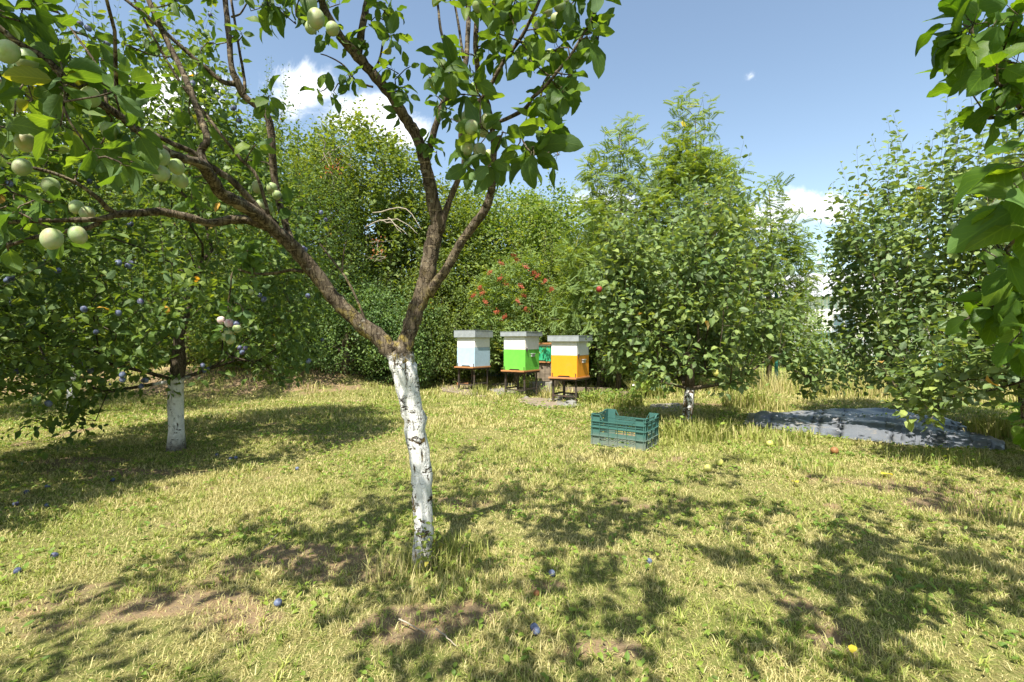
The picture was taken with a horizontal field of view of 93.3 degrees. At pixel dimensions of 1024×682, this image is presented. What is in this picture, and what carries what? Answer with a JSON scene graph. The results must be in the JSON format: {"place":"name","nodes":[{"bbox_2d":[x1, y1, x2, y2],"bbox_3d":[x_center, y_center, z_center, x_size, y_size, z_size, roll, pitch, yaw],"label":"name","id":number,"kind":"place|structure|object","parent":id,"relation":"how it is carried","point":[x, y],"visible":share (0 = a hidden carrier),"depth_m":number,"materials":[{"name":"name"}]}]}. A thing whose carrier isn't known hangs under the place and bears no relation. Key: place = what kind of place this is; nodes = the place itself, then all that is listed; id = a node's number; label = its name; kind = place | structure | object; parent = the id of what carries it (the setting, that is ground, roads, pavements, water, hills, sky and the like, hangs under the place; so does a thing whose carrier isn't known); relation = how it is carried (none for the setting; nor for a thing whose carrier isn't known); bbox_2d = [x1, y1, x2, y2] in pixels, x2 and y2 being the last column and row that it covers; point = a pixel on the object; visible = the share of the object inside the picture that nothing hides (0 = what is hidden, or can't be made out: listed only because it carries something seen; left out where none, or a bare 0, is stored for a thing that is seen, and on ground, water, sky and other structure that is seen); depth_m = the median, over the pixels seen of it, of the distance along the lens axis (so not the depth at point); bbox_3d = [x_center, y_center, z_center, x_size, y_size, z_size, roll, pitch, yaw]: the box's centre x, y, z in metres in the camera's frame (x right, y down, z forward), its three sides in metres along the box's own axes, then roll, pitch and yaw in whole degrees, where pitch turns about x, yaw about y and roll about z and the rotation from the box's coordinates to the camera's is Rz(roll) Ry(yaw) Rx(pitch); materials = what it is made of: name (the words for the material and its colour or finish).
{"place":"outdoors","nodes":[
{"label":"outdoors","id":0,"kind":"place"},
{"bbox_2d":[0,265,96,368],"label":"shrub","id":1,"kind":"object","parent":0,"point":[39,332],"visible":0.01,"depth_m":9.51,"materials":[{"name":"green plant"}]},
{"bbox_2d":[0,346,1023,681],"bbox_3d":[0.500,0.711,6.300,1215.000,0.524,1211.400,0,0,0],"label":"ground","id":2,"kind":"structure","parent":0,"point":[170,606],"depth_m":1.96,"materials":[{"name":"plant"}]},
{"bbox_2d":[13,567,21,573],"bbox_3d":[-1.998,0.928,1.954,0.026,0.027,0.028,44,-27,-18],"label":"fallen plum","id":3,"kind":"object","parent":2,"relation":"on","point":[17,569],"visible":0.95,"depth_m":1.95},
{"bbox_2d":[0,98,83,377],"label":"plum tree","id":4,"kind":"object","parent":2,"relation":"on","point":[6,292],"visible":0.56,"depth_m":2.78,"materials":[{"name":"green plant"}]},
{"bbox_2d":[50,552,58,557],"bbox_3d":[-1.988,0.931,2.101,0.028,0.027,0.026,13,-7,-40],"label":"fallen plum","id":5,"kind":"object","parent":2,"relation":"on","point":[54,554],"visible":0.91,"depth_m":2.09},
{"bbox_2d":[0,155,154,364],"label":"copse tree","id":6,"kind":"object","parent":2,"relation":"on","point":[82,248],"visible":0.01,"depth_m":10.76,"materials":[{"name":"green plant"}]},
{"bbox_2d":[2,268,178,366],"bbox_3d":[-8.840,-0.560,10.414,3.337,2.487,3.312,0,0,-21],"label":"shrub","id":7,"kind":"object","parent":2,"relation":"on","point":[47,354],"visible":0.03,"depth_m":9.74,"materials":[{"name":"green plant"}]},
{"bbox_2d":[0,0,238,407],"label":"plum tree","id":8,"kind":"object","parent":2,"relation":"on","point":[101,192],"visible":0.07,"depth_m":6.81,"materials":[{"name":"green plant"}]},
{"bbox_2d":[17,109,223,354],"bbox_3d":[-9.442,-2.756,12.020,5.463,6.634,5.370,0,0,2],"label":"copse tree","id":9,"kind":"object","parent":2,"relation":"on","point":[155,112],"visible":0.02,"depth_m":10.66,"materials":[{"name":"green plant"}]},
{"bbox_2d":[0,0,353,465],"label":"plum tree","id":10,"kind":"object","parent":2,"relation":"on","point":[114,347],"visible":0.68,"depth_m":3.75,"materials":[{"name":"green plant"}]},
{"bbox_2d":[99,258,257,368],"bbox_3d":[-7.187,-0.676,10.806,3.312,2.625,3.337,0,0,-31],"label":"shrub","id":11,"kind":"object","parent":2,"relation":"on","point":[190,355],"visible":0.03,"depth_m":10.45,"materials":[{"name":"green plant"}]},
{"bbox_2d":[106,123,288,361],"bbox_3d":[-8.008,-2.522,12.668,5.236,6.318,5.146,0,0,45],"label":"copse tree","id":12,"kind":"object","parent":2,"relation":"on","point":[173,247],"depth_m":11.05,"materials":[{"name":"green plant"}]},
{"bbox_2d":[185,294,316,369],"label":"shrub","id":13,"kind":"object","parent":2,"relation":"on","point":[196,354],"visible":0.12,"depth_m":9.19,"materials":[{"name":"green plant"}]},
{"bbox_2d":[160,57,380,375],"bbox_3d":[-4.633,-2.455,9.324,4.355,6.451,4.430,0,0,-30],"label":"plum tree","id":14,"kind":"object","parent":2,"relation":"on","point":[338,217],"visible":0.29,"depth_m":9.12,"materials":[{"name":"green plant"}]},
{"bbox_2d":[317,133,349,162],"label":"dead branch","id":15,"kind":"object","parent":14,"relation":"attached to","point":[324,156],"visible":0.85,"depth_m":9.51,"materials":[{"name":"grey wood"}]},
{"bbox_2d":[321,152,352,191],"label":"withered twigs","id":16,"kind":"object","parent":14,"relation":"attached to","point":[338,162],"visible":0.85,"depth_m":9.27,"materials":[{"name":"brown wood"}]},
{"bbox_2d":[364,227,394,261],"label":"withered twigs","id":17,"kind":"object","parent":14,"relation":"hanging from","point":[376,240],"visible":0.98,"depth_m":9.28,"materials":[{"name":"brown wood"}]},
{"bbox_2d":[205,262,338,365],"bbox_3d":[-5.137,-0.728,10.593,2.880,2.763,2.901,0,0,-39],"label":"shrub","id":18,"kind":"object","parent":2,"relation":"on","point":[250,326],"visible":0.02,"depth_m":9.91,"materials":[{"name":"green plant"}]},
{"bbox_2d":[186,114,368,361],"bbox_3d":[-5.752,-2.614,12.393,4.922,6.444,5.008,0,0,-13],"label":"copse tree","id":19,"kind":"object","parent":2,"relation":"on","point":[288,170],"visible":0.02,"depth_m":11.57,"materials":[{"name":"green plant"}]},
{"bbox_2d":[274,598,281,606],"bbox_3d":[-0.844,0.942,1.742,0.028,0.026,0.027,-2,9,-19],"label":"fallen plum","id":20,"kind":"object","parent":2,"relation":"on","point":[278,602],"visible":1,"depth_m":1.73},
{"bbox_2d":[0,0,621,570],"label":"plum tree","id":21,"kind":"object","parent":2,"relation":"on","point":[88,86],"visible":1,"depth_m":1.47,"materials":[{"name":"green plant"}]},
{"bbox_2d":[287,271,399,375],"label":"shrub","id":22,"kind":"object","parent":2,"relation":"on","point":[345,361],"visible":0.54,"depth_m":9.30,"materials":[{"name":"green plant"}]},
{"bbox_2d":[268,86,454,358],"bbox_3d":[-3.615,-2.586,11.431,4.553,6.318,4.475,0,0,-29],"label":"copse tree","id":23,"kind":"object","parent":2,"relation":"on","point":[399,166],"visible":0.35,"depth_m":10.50,"materials":[{"name":"green plant"}]},
{"bbox_2d":[365,207,422,233],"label":"dead branch","id":24,"kind":"object","parent":23,"relation":"attached to","point":[392,219],"visible":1,"depth_m":8.99,"materials":[{"name":"grey wood"}]},
{"bbox_2d":[315,228,416,357],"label":"shrub","id":25,"kind":"object","parent":2,"relation":"on","point":[386,265],"visible":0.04,"depth_m":10.82,"materials":[{"name":"green plant"}]},
{"bbox_2d":[347,274,457,388],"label":"shrub","id":26,"kind":"object","parent":2,"relation":"on","point":[384,366],"visible":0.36,"depth_m":9.48,"materials":[{"name":"green plant"}]},
{"bbox_2d":[360,543,449,588],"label":"grass tuft","id":27,"kind":"object","parent":2,"relation":"on","point":[392,566],"visible":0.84,"depth_m":1.94,"materials":[{"name":"plant"}]},
{"bbox_2d":[398,618,424,632],"bbox_3d":[-0.325,0.921,1.567,0.112,0.016,0.008,0,0,29],"label":"stick","id":28,"kind":"object","parent":2,"relation":"on","point":[410,624],"visible":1,"depth_m":1.57,"materials":[{"name":"brown wood"}]},
{"bbox_2d":[395,568,457,606],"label":"grass tuft","id":29,"kind":"object","parent":2,"relation":"on","point":[412,598],"visible":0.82,"depth_m":1.79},
{"bbox_2d":[359,172,516,380],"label":"copse tree","id":30,"kind":"object","parent":2,"relation":"on","point":[461,222],"visible":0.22,"depth_m":11.16,"materials":[{"name":"green plant"}]},
{"bbox_2d":[400,528,484,574],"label":"grass tuft","id":31,"kind":"object","parent":2,"relation":"on","point":[460,558],"visible":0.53,"depth_m":2.04,"materials":[{"name":"plant"}]},
{"bbox_2d":[406,499,482,575],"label":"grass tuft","id":32,"kind":"object","parent":2,"relation":"on","point":[434,543],"visible":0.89,"depth_m":1.97,"materials":[{"name":"green plant"}]},
{"bbox_2d":[386,248,503,384],"bbox_3d":[-1.567,-0.545,10.887,2.901,3.178,2.880,0,0,-6],"label":"shrub","id":33,"kind":"object","parent":2,"relation":"on","point":[443,375],"visible":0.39,"depth_m":10.11,"materials":[{"name":"green plant"}]},
{"bbox_2d":[435,628,456,645],"bbox_3d":[-0.205,0.921,1.508,0.103,0.014,0.009,0,0,44],"label":"stick","id":34,"kind":"object","parent":2,"relation":"on","point":[445,635],"visible":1,"depth_m":1.51,"materials":[{"name":"brown wood"}]},
{"bbox_2d":[440,386,485,396],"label":"worn stone slab","id":35,"kind":"structure","parent":2,"relation":"on","point":[447,390],"depth_m":9.01,"materials":[{"name":"stone"}]},
{"bbox_2d":[455,367,489,390],"bbox_3d":[-0.742,0.740,9.195,0.450,0.473,0.495,0,0,35],"label":"hive stand","id":36,"kind":"object","parent":35,"relation":"on","point":[473,382],"visible":0.74,"depth_m":9.14,"materials":[{"name":"paint"}]},
{"bbox_2d":[454,330,492,367],"bbox_3d":[-0.737,0.150,9.202,0.523,0.702,0.576,0,0,35],"label":"beehive","id":37,"kind":"object","parent":36,"relation":"on","point":[473,348],"visible":1,"depth_m":9.04,"materials":[{"name":"white wood"}]},
{"bbox_2d":[436,532,494,564],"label":"grass tuft","id":38,"kind":"object","parent":2,"relation":"on","point":[478,542],"visible":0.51,"depth_m":2.14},
{"bbox_2d":[430,557,509,595],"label":"grass tuft","id":39,"kind":"object","parent":2,"relation":"on","point":[481,576],"visible":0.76,"depth_m":1.87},
{"bbox_2d":[469,384,486,396],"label":"grass tuft","id":40,"kind":"object","parent":2,"relation":"on","point":[480,391],"visible":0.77,"depth_m":8.24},
{"bbox_2d":[416,167,577,376],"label":"copse tree","id":41,"kind":"object","parent":2,"relation":"on","point":[498,232],"visible":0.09,"depth_m":12.17,"materials":[{"name":"green plant"}]},
{"bbox_2d":[489,387,522,395],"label":"worn stone slab","id":42,"kind":"structure","parent":2,"relation":"on","point":[501,389],"depth_m":9.18,"materials":[{"name":"stone"}]},
{"bbox_2d":[497,390,524,399],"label":"weed tuft","id":43,"kind":"object","parent":2,"relation":"on","point":[508,395],"visible":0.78,"depth_m":7.86,"materials":[{"name":"green plant"}]},
{"bbox_2d":[0,398,1023,681],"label":"clover patches","id":44,"kind":"object","parent":2,"relation":"on","point":[474,516],"visible":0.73,"depth_m":2.77,"materials":[{"name":"green plant"}]},
{"bbox_2d":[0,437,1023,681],"bbox_3d":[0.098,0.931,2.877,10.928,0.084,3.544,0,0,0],"label":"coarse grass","id":45,"kind":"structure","parent":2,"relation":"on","point":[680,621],"depth_m":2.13,"materials":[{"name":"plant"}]},
{"bbox_2d":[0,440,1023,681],"bbox_3d":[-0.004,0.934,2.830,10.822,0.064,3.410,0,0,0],"label":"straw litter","id":46,"kind":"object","parent":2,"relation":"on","point":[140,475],"visible":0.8,"depth_m":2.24,"materials":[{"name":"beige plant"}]},
{"bbox_2d":[456,244,569,384],"bbox_3d":[0.105,-0.556,10.337,2.598,3.127,2.497,0,0,0],"label":"berry shrub","id":47,"kind":"object","parent":2,"relation":"on","point":[500,297],"visible":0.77,"depth_m":9.81,"materials":[{"name":"green plant"}]},
{"bbox_2d":[502,371,539,395],"bbox_3d":[0.154,0.753,8.293,0.450,0.471,0.495,0,0,33],"label":"hive stand","id":48,"kind":"object","parent":2,"relation":"on","point":[518,387],"visible":0.67,"depth_m":8.23,"materials":[{"name":"paint"}]},
{"bbox_2d":[500,331,541,371],"bbox_3d":[0.158,0.179,8.300,0.523,0.672,0.576,0,0,33],"label":"beehive","id":49,"kind":"object","parent":48,"relation":"on","point":[521,353],"visible":1,"depth_m":8.13,"materials":[{"name":"green wood"}]},
{"bbox_2d":[519,376,540,391],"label":"weed tuft","id":50,"kind":"object","parent":2,"relation":"on","point":[526,382],"visible":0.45,"depth_m":8.92,"materials":[{"name":"green plant"}]},
{"bbox_2d":[532,626,539,634],"bbox_3d":[0.078,0.927,1.549,0.028,0.027,0.026,-10,-22,18],"label":"fallen plum","id":51,"kind":"object","parent":2,"relation":"on","point":[535,630],"visible":0.98,"depth_m":1.54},
{"bbox_2d":[517,398,557,408],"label":"worn stone slab","id":52,"kind":"structure","parent":2,"relation":"on","point":[548,402],"depth_m":7.28,"materials":[{"name":"stone"}]},
{"bbox_2d":[529,381,551,392],"bbox_3d":[0.544,0.843,8.863,0.420,0.200,0.200,0,0,23],"label":"hollow block","id":53,"kind":"object","parent":2,"relation":"on","point":[544,383],"depth_m":8.77,"materials":[{"name":"concrete"}]},
{"bbox_2d":[537,363,561,388],"bbox_3d":[0.735,0.700,9.700,0.434,0.520,0.360,0,0,29],"label":"timber block","id":54,"kind":"object","parent":2,"relation":"on","point":[544,374],"depth_m":9.55,"materials":[{"name":"brown wood"}]},
{"bbox_2d":[539,343,550,362],"bbox_3d":[0.689,0.230,9.781,0.513,0.398,0.536,0,0,33],"label":"beehive","id":55,"kind":"object","parent":54,"relation":"on","point":[545,356],"visible":0.33,"depth_m":9.56,"materials":[{"name":"green wood"}]},
{"bbox_2d":[482,168,623,375],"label":"copse tree","id":56,"kind":"object","parent":2,"relation":"on","point":[536,207],"visible":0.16,"depth_m":11.69,"materials":[{"name":"green plant"}]},
{"bbox_2d":[522,222,608,381],"bbox_3d":[1.323,-0.742,11.211,2.616,4.241,2.667,0,0,-25],"label":"hedge bush","id":57,"kind":"object","parent":2,"relation":"on","point":[552,258],"visible":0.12,"depth_m":10.83,"materials":[{"name":"green plant"}]},
{"bbox_2d":[548,394,591,407],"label":"worn stone slab","id":58,"kind":"structure","parent":2,"relation":"on","point":[559,402],"depth_m":7.56,"materials":[{"name":"stone"}]},
{"bbox_2d":[537,384,559,398],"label":"weed tuft","id":59,"kind":"object","parent":58,"relation":"on","point":[546,394],"visible":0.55,"depth_m":7.86,"materials":[{"name":"green plant"}]},
{"bbox_2d":[549,377,588,401],"bbox_3d":[0.893,0.774,7.491,0.450,0.405,0.495,0,0,31],"label":"hive stand","id":60,"kind":"object","parent":58,"relation":"on","point":[563,391],"visible":0.63,"depth_m":7.41,"materials":[{"name":"paint"}]},
{"bbox_2d":[547,335,591,379],"bbox_3d":[0.897,0.244,7.498,0.523,0.652,0.576,0,0,31],"label":"beehive","id":61,"kind":"object","parent":60,"relation":"on","point":[569,356],"visible":0.99,"depth_m":7.32,"materials":[{"name":"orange wood"}]},
{"bbox_2d":[564,399,576,404],"bbox_3d":[0.856,0.914,7.055,0.204,0.150,0.162,0,0,0],"label":"stone","id":62,"kind":"object","parent":2,"relation":"on","point":[571,401],"visible":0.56,"depth_m":7.01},
{"bbox_2d":[560,387,609,391],"bbox_3d":[1.332,0.897,8.863,0.900,0.100,0.030,0,0,9],"label":"border board","id":63,"kind":"object","parent":2,"relation":"on","point":[582,388],"visible":0.49,"depth_m":8.85,"materials":[{"name":"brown wood"}]},
{"bbox_2d":[574,389,602,404],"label":"weed tuft","id":64,"kind":"object","parent":2,"relation":"on","point":[588,397],"visible":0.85,"depth_m":7.20,"materials":[{"name":"green plant"}]},
{"bbox_2d":[545,233,644,386],"bbox_3d":[1.828,-0.539,9.852,2.424,3.787,2.378,0,0,0],"label":"hedge bush","id":65,"kind":"object","parent":2,"relation":"on","point":[600,377],"visible":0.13,"depth_m":9.54,"materials":[{"name":"green plant"}]},
{"bbox_2d":[584,370,611,381],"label":"weed tuft","id":66,"kind":"object","parent":2,"relation":"on","point":[593,380],"visible":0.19,"depth_m":11.35,"materials":[{"name":"green plant"}]},
{"bbox_2d":[589,388,618,402],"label":"weed tuft","id":67,"kind":"object","parent":2,"relation":"on","point":[611,389],"visible":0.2,"depth_m":7.39,"materials":[{"name":"green plant"}]},
{"bbox_2d":[535,111,700,390],"bbox_3d":[1.968,-1.643,8.948,2.674,5.308,2.895,0,0,-32],"label":"acacia tree","id":68,"kind":"object","parent":2,"relation":"on","point":[615,181],"visible":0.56,"depth_m":8.62,"materials":[{"name":"green plant"}]},
{"bbox_2d":[558,220,684,373],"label":"copse tree","id":69,"kind":"object","parent":2,"relation":"on","point":[632,223],"depth_m":12.14,"materials":[{"name":"green plant"}]},
{"bbox_2d":[599,388,647,408],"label":"weed tuft","id":70,"kind":"object","parent":2,"relation":"on","point":[623,399],"visible":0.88,"depth_m":6.82,"materials":[{"name":"green plant"}]},
{"bbox_2d":[590,409,658,450],"bbox_3d":[1.040,0.806,4.454,0.515,0.280,0.405,1,1,33],"label":"plastic crate","id":71,"kind":"object","parent":2,"relation":"on","point":[639,428],"visible":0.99,"depth_m":4.36,"materials":[{"name":"plastic"}]},
{"bbox_2d":[622,377,669,399],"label":"weed tuft","id":72,"kind":"object","parent":2,"relation":"on","point":[645,386],"visible":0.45,"depth_m":7.96,"materials":[{"name":"green plant"}]},
{"bbox_2d":[608,241,708,385],"bbox_3d":[2.846,-0.546,9.555,2.303,3.787,2.259,0,0,8],"label":"hedge bush","id":73,"kind":"object","parent":2,"relation":"on","point":[663,344],"depth_m":9.18,"materials":[{"name":"green plant"}]},
{"bbox_2d":[649,403,682,412],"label":"worn stone slab","id":74,"kind":"structure","parent":2,"relation":"on","point":[663,405],"depth_m":6.85,"materials":[{"name":"stone"}]},
{"bbox_2d":[656,374,684,393],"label":"weed tuft","id":75,"kind":"object","parent":2,"relation":"on","point":[677,389],"visible":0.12,"depth_m":8.67,"materials":[{"name":"green plant"}]},
{"bbox_2d":[658,417,697,438],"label":"weed tuft","id":76,"kind":"object","parent":2,"relation":"on","point":[664,429],"visible":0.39,"depth_m":4.76,"materials":[{"name":"green plant"}]},
{"bbox_2d":[669,412,732,443],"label":"weed tuft","id":77,"kind":"object","parent":2,"relation":"on","point":[701,434],"visible":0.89,"depth_m":4.60,"materials":[{"name":"green plant"}]},
{"bbox_2d":[634,82,779,390],"bbox_3d":[3.512,-1.993,9.339,2.839,5.981,2.762,0,0,0],"label":"acacia tree","id":78,"kind":"object","parent":2,"relation":"on","point":[698,166],"visible":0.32,"depth_m":8.92,"materials":[{"name":"green plant"}]},
{"bbox_2d":[704,464,711,471],"bbox_3d":[1.409,0.914,3.476,0.056,0.054,0.058,10,5,21],"label":"fallen apple","id":79,"kind":"object","parent":2,"relation":"on","point":[707,467],"visible":0.98,"depth_m":3.46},
{"bbox_2d":[665,257,766,377],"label":"hedge bush","id":80,"kind":"object","parent":2,"relation":"on","point":[746,351],"visible":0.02,"depth_m":9.82,"materials":[{"name":"green plant"}]},
{"bbox_2d":[715,458,722,465],"bbox_3d":[1.573,0.919,3.672,0.054,0.056,0.058,0,-10,0],"label":"fallen apple","id":81,"kind":"object","parent":2,"relation":"on","point":[718,461],"visible":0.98,"depth_m":3.65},
{"bbox_2d":[442,284,1006,391],"bbox_3d":[1.746,-0.070,11.300,23.493,2.100,0.081,0,0,23],"label":"wire fence","id":82,"kind":"object","parent":2,"relation":"on","point":[776,362],"visible":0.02,"depth_m":9.70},
{"bbox_2d":[578,136,871,420],"bbox_3d":[2.168,-0.513,5.056,2.864,2.969,2.088,0,0,24],"label":"apple tree","id":83,"kind":"object","parent":2,"relation":"on","point":[636,330],"visible":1,"depth_m":4.90,"materials":[{"name":"green plant"}]},
{"bbox_2d":[699,417,759,440],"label":"weed tuft","id":84,"kind":"object","parent":2,"relation":"on","point":[736,432],"visible":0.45,"depth_m":4.72,"materials":[{"name":"green plant"}]},
{"bbox_2d":[713,383,773,408],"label":"weed tuft","id":85,"kind":"object","parent":2,"relation":"on","point":[738,400],"visible":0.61,"depth_m":6.78,"materials":[{"name":"green plant"}]},
{"bbox_2d":[750,390,792,411],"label":"weed tuft","id":86,"kind":"object","parent":2,"relation":"on","point":[772,405],"visible":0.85,"depth_m":6.64,"materials":[{"name":"green plant"}]},
{"bbox_2d":[727,171,832,381],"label":"acacia tree","id":87,"kind":"object","parent":2,"relation":"on","point":[795,249],"visible":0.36,"depth_m":9.18,"materials":[{"name":"green plant"}]},
{"bbox_2d":[748,423,819,445],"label":"weed tuft","id":88,"kind":"object","parent":2,"relation":"on","point":[786,437],"visible":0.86,"depth_m":4.49,"materials":[{"name":"green plant"}]},
{"bbox_2d":[744,297,837,367],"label":"hedge bush","id":89,"kind":"object","parent":2,"relation":"on","point":[819,332],"visible":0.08,"depth_m":17.02,"materials":[{"name":"green plant"}]},
{"bbox_2d":[782,454,844,474],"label":"weed tuft","id":90,"kind":"object","parent":2,"relation":"on","point":[814,466],"visible":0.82,"depth_m":3.51,"materials":[{"name":"green plant"}]},
{"bbox_2d":[766,331,866,355],"bbox_3d":[15.062,0.226,24.000,4.294,1.449,1.760,0,0,-9],"label":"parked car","id":91,"kind":"object","parent":2,"relation":"on","point":[826,341],"visible":0.03,"depth_m":23.16,"materials":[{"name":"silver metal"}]},
{"bbox_2d":[830,447,838,453],"bbox_3d":[2.691,0.914,4.039,0.058,0.060,0.062,0,-10,0],"label":"fallen apple","id":92,"kind":"object","parent":2,"relation":"on","point":[833,450],"visible":0.98,"depth_m":4.02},
{"bbox_2d":[848,645,856,652],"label":"fallen leaf","id":93,"kind":"object","parent":2,"relation":"on","point":[852,648],"visible":1,"depth_m":1.47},
{"bbox_2d":[744,407,1004,449],"bbox_3d":[4.032,0.910,5.713,2.207,0.105,2.902,0,0,31],"label":"ground sheet","id":94,"kind":"object","parent":2,"relation":"on","point":[872,425],"visible":0.87,"depth_m":5.10,"materials":[{"name":"plastic"}]},
{"bbox_2d":[797,78,1023,423],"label":"apple tree","id":95,"kind":"object","parent":2,"relation":"on","point":[886,270],"visible":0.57,"depth_m":4.78,"materials":[{"name":"green plant"}]},
{"bbox_2d":[867,287,968,357],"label":"hedge bush","id":96,"kind":"object","parent":2,"relation":"on","point":[912,318],"visible":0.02,"depth_m":26.99,"materials":[{"name":"green plant"}]},
{"bbox_2d":[881,442,992,467],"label":"weed tuft","id":97,"kind":"object","parent":2,"relation":"on","point":[933,456],"visible":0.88,"depth_m":3.78,"materials":[{"name":"green plant"}]},
{"bbox_2d":[865,126,1023,433],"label":"apple tree","id":98,"kind":"object","parent":2,"relation":"on","point":[931,390],"visible":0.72,"depth_m":3.58,"materials":[{"name":"green plant"}]},
{"bbox_2d":[915,0,1023,449],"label":"broad leaved tree","id":99,"kind":"object","parent":2,"relation":"on","point":[974,62],"visible":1,"depth_m":1.11,"materials":[{"name":"green plant"}]},
{"bbox_2d":[938,488,1023,526],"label":"weed tuft","id":100,"kind":"object","parent":2,"relation":"on","point":[988,507],"visible":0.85,"depth_m":2.64,"materials":[{"name":"green plant"}]},
{"bbox_2d":[956,410,1022,438],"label":"weed tuft","id":101,"kind":"object","parent":2,"relation":"on","point":[992,428],"visible":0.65,"depth_m":4.81,"materials":[{"name":"green plant"}]},
{"bbox_2d":[0,0,1023,332],"label":"sky","id":102,"kind":"structure","parent":0,"point":[804,84],"materials":[{"name":"blue"}]},
{"bbox_2d":[743,273,933,355],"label":"house","id":103,"kind":"structure","parent":0,"point":[824,293],"depth_m":31.29,"materials":[{"name":"paint"}]},
{"bbox_2d":[831,313,856,335],"bbox_3d":[21.266,-1.050,30.971,1.400,1.520,0.080,0,0,14],"label":"window","id":104,"kind":"structure","parent":103,"relation":"in","point":[837,314],"depth_m":31.07,"materials":[{"name":"paint"}]},
{"bbox_2d":[697,368,1017,401],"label":"meadow grass","id":105,"kind":"structure","parent":0,"point":[786,387],"depth_m":8.65,"materials":[{"name":"plant"}]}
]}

